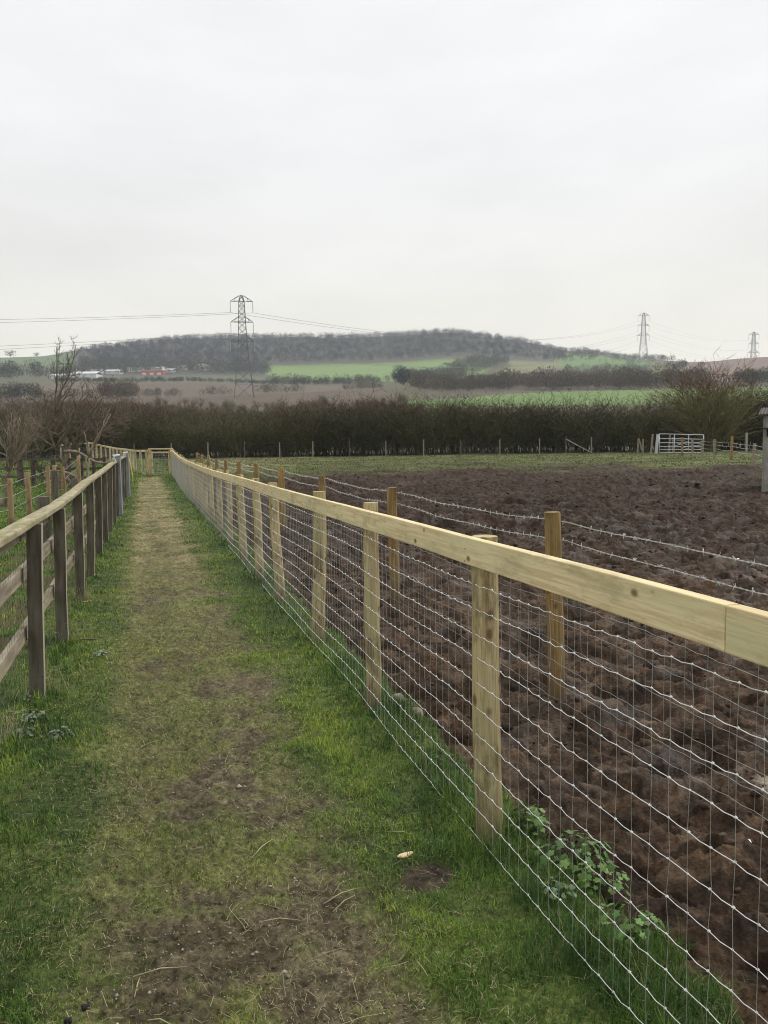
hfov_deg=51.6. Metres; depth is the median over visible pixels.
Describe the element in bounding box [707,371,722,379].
house
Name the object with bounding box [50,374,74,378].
farm shed
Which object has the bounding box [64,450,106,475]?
fallen limb
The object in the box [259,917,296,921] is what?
stalk
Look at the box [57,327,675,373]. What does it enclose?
hill wood
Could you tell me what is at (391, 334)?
power cable
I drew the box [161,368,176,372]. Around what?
farm shed
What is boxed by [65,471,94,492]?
fallen limb
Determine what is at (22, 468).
old paddock fence
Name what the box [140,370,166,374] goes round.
farm shed
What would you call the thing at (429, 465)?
meadow
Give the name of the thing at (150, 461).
timber gate
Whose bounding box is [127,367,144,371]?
farm shed
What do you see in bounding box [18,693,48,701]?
silvery weed
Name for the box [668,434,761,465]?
post and wire fence
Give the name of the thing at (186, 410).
scrub
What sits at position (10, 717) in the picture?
grass tuft
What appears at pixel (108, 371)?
farm shed
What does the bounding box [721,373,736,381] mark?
house
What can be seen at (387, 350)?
power cable
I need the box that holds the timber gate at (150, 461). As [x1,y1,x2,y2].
[148,448,172,476]
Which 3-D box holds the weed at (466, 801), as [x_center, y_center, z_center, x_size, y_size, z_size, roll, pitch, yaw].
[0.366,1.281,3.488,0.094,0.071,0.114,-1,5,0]
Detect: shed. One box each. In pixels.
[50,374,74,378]
[71,371,102,377]
[106,369,123,373]
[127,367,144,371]
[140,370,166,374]
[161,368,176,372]
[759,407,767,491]
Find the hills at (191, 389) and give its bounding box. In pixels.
[0,333,767,458]
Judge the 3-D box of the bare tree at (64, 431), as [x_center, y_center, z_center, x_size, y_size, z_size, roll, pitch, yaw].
[-11.908,-3.600,28.716,2.524,5.894,1.902,-3,6,-26]
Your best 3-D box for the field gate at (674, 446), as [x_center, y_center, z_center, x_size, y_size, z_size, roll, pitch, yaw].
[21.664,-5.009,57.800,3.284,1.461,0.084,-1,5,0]
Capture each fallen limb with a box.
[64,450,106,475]
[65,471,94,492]
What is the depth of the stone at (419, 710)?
4.71 m
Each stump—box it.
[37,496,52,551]
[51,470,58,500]
[71,479,77,515]
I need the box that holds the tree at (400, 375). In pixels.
[391,365,410,384]
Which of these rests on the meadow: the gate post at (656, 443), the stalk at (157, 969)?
the gate post at (656, 443)
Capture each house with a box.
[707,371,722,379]
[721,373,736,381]
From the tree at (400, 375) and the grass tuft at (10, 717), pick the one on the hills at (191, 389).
the tree at (400, 375)
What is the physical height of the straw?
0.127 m
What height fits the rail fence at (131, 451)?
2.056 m
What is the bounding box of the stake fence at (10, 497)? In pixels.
[0,456,80,524]
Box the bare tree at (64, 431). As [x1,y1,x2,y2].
[19,335,90,490]
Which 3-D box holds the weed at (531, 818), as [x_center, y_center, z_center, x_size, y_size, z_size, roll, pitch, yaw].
[0.592,1.255,3.253,0.185,0.156,0.178,3,6,37]
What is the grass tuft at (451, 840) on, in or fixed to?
on the ground at (418, 879)
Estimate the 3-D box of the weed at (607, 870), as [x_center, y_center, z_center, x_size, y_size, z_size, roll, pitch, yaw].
[0.784,1.325,2.861,0.204,0.149,0.184,0,5,12]
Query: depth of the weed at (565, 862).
3.00 m
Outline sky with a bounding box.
[0,0,767,361]
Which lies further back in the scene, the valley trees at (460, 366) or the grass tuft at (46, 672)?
the valley trees at (460, 366)
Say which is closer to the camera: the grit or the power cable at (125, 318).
the grit
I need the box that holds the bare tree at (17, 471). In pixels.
[0,384,45,479]
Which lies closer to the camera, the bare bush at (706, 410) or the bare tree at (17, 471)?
the bare tree at (17, 471)
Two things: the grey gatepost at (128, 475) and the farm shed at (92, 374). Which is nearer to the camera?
the grey gatepost at (128, 475)
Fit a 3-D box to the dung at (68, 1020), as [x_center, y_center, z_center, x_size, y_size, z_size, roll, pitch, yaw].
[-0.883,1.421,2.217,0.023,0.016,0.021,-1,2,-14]
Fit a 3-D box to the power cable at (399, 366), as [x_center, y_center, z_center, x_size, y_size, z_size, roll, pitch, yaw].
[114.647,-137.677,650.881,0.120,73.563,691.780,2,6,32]
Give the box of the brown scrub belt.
[343,361,767,390]
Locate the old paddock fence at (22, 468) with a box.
[0,455,106,486]
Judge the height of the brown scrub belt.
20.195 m
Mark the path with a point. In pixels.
(192, 961)
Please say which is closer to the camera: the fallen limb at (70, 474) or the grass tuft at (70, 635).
the grass tuft at (70, 635)
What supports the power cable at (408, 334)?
hanging from the pylon at (243, 322)
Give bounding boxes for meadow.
[166,449,762,478]
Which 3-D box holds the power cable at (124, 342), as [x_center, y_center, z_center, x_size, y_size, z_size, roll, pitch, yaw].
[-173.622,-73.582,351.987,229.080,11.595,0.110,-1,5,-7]
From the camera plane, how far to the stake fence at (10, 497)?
18.00 m
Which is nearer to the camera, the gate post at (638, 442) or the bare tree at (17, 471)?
the bare tree at (17, 471)
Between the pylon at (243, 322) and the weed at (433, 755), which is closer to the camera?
the weed at (433, 755)
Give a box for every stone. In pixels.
[389,693,404,703]
[412,707,422,717]
[437,720,446,730]
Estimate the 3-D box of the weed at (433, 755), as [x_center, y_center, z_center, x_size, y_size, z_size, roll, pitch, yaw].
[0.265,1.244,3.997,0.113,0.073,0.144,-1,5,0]
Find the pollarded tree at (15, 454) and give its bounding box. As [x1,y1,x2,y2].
[0,398,45,506]
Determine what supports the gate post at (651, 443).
on the meadow
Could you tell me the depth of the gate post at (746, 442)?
61.75 m
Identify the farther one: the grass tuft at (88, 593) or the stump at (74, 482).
the stump at (74, 482)
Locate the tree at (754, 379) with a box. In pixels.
[745,372,758,384]
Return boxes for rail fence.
[0,456,126,754]
[56,442,147,475]
[170,449,767,1023]
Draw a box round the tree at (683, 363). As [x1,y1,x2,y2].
[673,359,687,368]
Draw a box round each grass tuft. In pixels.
[0,689,44,741]
[14,658,68,695]
[50,613,89,642]
[68,581,101,602]
[426,835,473,848]
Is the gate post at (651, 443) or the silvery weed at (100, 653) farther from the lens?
the gate post at (651, 443)
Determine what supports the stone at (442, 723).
on the muddy field
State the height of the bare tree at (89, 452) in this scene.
3.105 m
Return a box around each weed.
[6,725,36,735]
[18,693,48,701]
[21,711,44,721]
[47,726,74,738]
[90,649,109,657]
[426,751,445,766]
[457,794,473,808]
[505,799,551,834]
[531,830,613,875]
[538,876,576,899]
[576,862,629,899]
[596,901,665,946]
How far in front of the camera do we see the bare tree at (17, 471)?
35.73 m
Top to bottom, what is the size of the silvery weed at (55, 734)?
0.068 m
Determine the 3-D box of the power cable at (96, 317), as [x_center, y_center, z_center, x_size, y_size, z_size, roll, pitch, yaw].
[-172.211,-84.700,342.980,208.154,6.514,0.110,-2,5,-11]
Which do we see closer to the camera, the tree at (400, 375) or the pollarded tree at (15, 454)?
the pollarded tree at (15, 454)
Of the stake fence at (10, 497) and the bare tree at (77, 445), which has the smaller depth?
the stake fence at (10, 497)
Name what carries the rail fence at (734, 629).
on the ground at (418, 879)
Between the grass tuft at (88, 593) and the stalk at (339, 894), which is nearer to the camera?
the stalk at (339, 894)
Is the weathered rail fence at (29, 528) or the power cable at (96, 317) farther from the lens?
the power cable at (96, 317)
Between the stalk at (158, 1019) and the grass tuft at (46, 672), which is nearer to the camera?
the stalk at (158, 1019)
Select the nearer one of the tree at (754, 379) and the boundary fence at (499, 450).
the boundary fence at (499, 450)
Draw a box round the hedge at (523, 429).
[0,367,767,458]
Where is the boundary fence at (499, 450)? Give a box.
[25,437,591,460]
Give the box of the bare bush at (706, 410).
[626,348,767,450]
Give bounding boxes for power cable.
[0,312,229,319]
[0,313,242,322]
[0,333,253,349]
[12,333,227,345]
[230,312,631,339]
[231,343,630,367]
[233,333,629,353]
[254,332,645,353]
[256,313,635,339]
[262,342,644,367]
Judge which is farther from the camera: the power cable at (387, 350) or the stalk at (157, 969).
the power cable at (387, 350)
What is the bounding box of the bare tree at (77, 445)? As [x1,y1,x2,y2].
[15,375,141,486]
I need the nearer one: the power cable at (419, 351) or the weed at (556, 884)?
the weed at (556, 884)
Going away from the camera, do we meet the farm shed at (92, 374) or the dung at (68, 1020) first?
the dung at (68, 1020)
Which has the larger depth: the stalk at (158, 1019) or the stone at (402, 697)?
the stone at (402, 697)
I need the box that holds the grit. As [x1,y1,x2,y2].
[63,589,434,1023]
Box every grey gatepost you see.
[116,456,122,515]
[125,453,130,495]
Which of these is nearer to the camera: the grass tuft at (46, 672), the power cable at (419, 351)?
the grass tuft at (46, 672)
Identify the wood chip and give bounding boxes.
[397,851,412,858]
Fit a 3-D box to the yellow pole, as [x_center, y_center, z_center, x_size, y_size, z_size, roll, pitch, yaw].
[-9.684,-1.511,30.317,0.247,1.356,0.047,2,6,29]
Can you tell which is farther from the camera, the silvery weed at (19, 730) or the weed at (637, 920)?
the silvery weed at (19, 730)
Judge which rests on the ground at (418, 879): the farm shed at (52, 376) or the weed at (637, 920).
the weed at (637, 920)
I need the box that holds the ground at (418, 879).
[0,457,737,1023]
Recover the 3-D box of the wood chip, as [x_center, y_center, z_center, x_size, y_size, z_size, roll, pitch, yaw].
[0.086,1.327,3.071,0.079,0.012,0.030,-3,5,-23]
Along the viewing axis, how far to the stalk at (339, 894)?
2.82 m
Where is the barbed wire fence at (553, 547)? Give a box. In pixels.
[196,453,767,819]
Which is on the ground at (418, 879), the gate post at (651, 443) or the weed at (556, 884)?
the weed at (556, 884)
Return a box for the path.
[50,477,442,1023]
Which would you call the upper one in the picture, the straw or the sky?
the sky
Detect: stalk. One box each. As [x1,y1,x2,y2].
[133,966,186,976]
[147,1018,169,1023]
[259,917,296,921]
[323,888,356,903]
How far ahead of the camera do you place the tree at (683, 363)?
768.39 m
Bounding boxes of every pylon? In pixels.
[230,295,254,397]
[637,313,649,362]
[747,332,758,357]
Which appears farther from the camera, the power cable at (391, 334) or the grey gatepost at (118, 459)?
the power cable at (391, 334)
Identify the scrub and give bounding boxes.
[0,392,434,432]
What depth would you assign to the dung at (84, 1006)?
2.26 m
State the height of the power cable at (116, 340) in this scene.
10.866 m
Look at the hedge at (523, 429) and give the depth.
67.80 m
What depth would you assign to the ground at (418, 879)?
3.42 m
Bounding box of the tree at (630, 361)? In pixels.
[625,359,635,368]
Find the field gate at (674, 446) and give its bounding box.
[659,433,703,452]
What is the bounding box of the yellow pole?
[129,459,133,486]
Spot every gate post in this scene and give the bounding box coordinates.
[637,438,643,453]
[650,434,653,453]
[654,434,658,453]
[745,433,747,451]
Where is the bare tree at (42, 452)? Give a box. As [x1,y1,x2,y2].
[23,403,86,484]
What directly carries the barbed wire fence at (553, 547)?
on the muddy field
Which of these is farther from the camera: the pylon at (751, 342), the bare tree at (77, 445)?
the pylon at (751, 342)
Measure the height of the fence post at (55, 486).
1.340 m
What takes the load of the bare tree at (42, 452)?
on the ground at (418, 879)
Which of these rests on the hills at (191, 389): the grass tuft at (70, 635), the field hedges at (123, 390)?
the field hedges at (123, 390)
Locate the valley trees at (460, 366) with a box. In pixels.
[0,353,680,384]
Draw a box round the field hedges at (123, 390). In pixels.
[0,378,305,399]
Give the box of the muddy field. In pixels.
[190,462,767,1023]
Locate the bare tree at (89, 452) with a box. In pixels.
[74,407,112,479]
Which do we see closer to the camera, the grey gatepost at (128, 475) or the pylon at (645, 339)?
the grey gatepost at (128, 475)
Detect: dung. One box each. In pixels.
[63,1017,71,1023]
[81,1003,90,1010]
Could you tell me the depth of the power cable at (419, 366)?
505.05 m
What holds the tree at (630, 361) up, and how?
on the hills at (191, 389)
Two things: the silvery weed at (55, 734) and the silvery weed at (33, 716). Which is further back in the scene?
the silvery weed at (33, 716)
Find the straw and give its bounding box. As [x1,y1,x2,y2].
[0,482,548,1023]

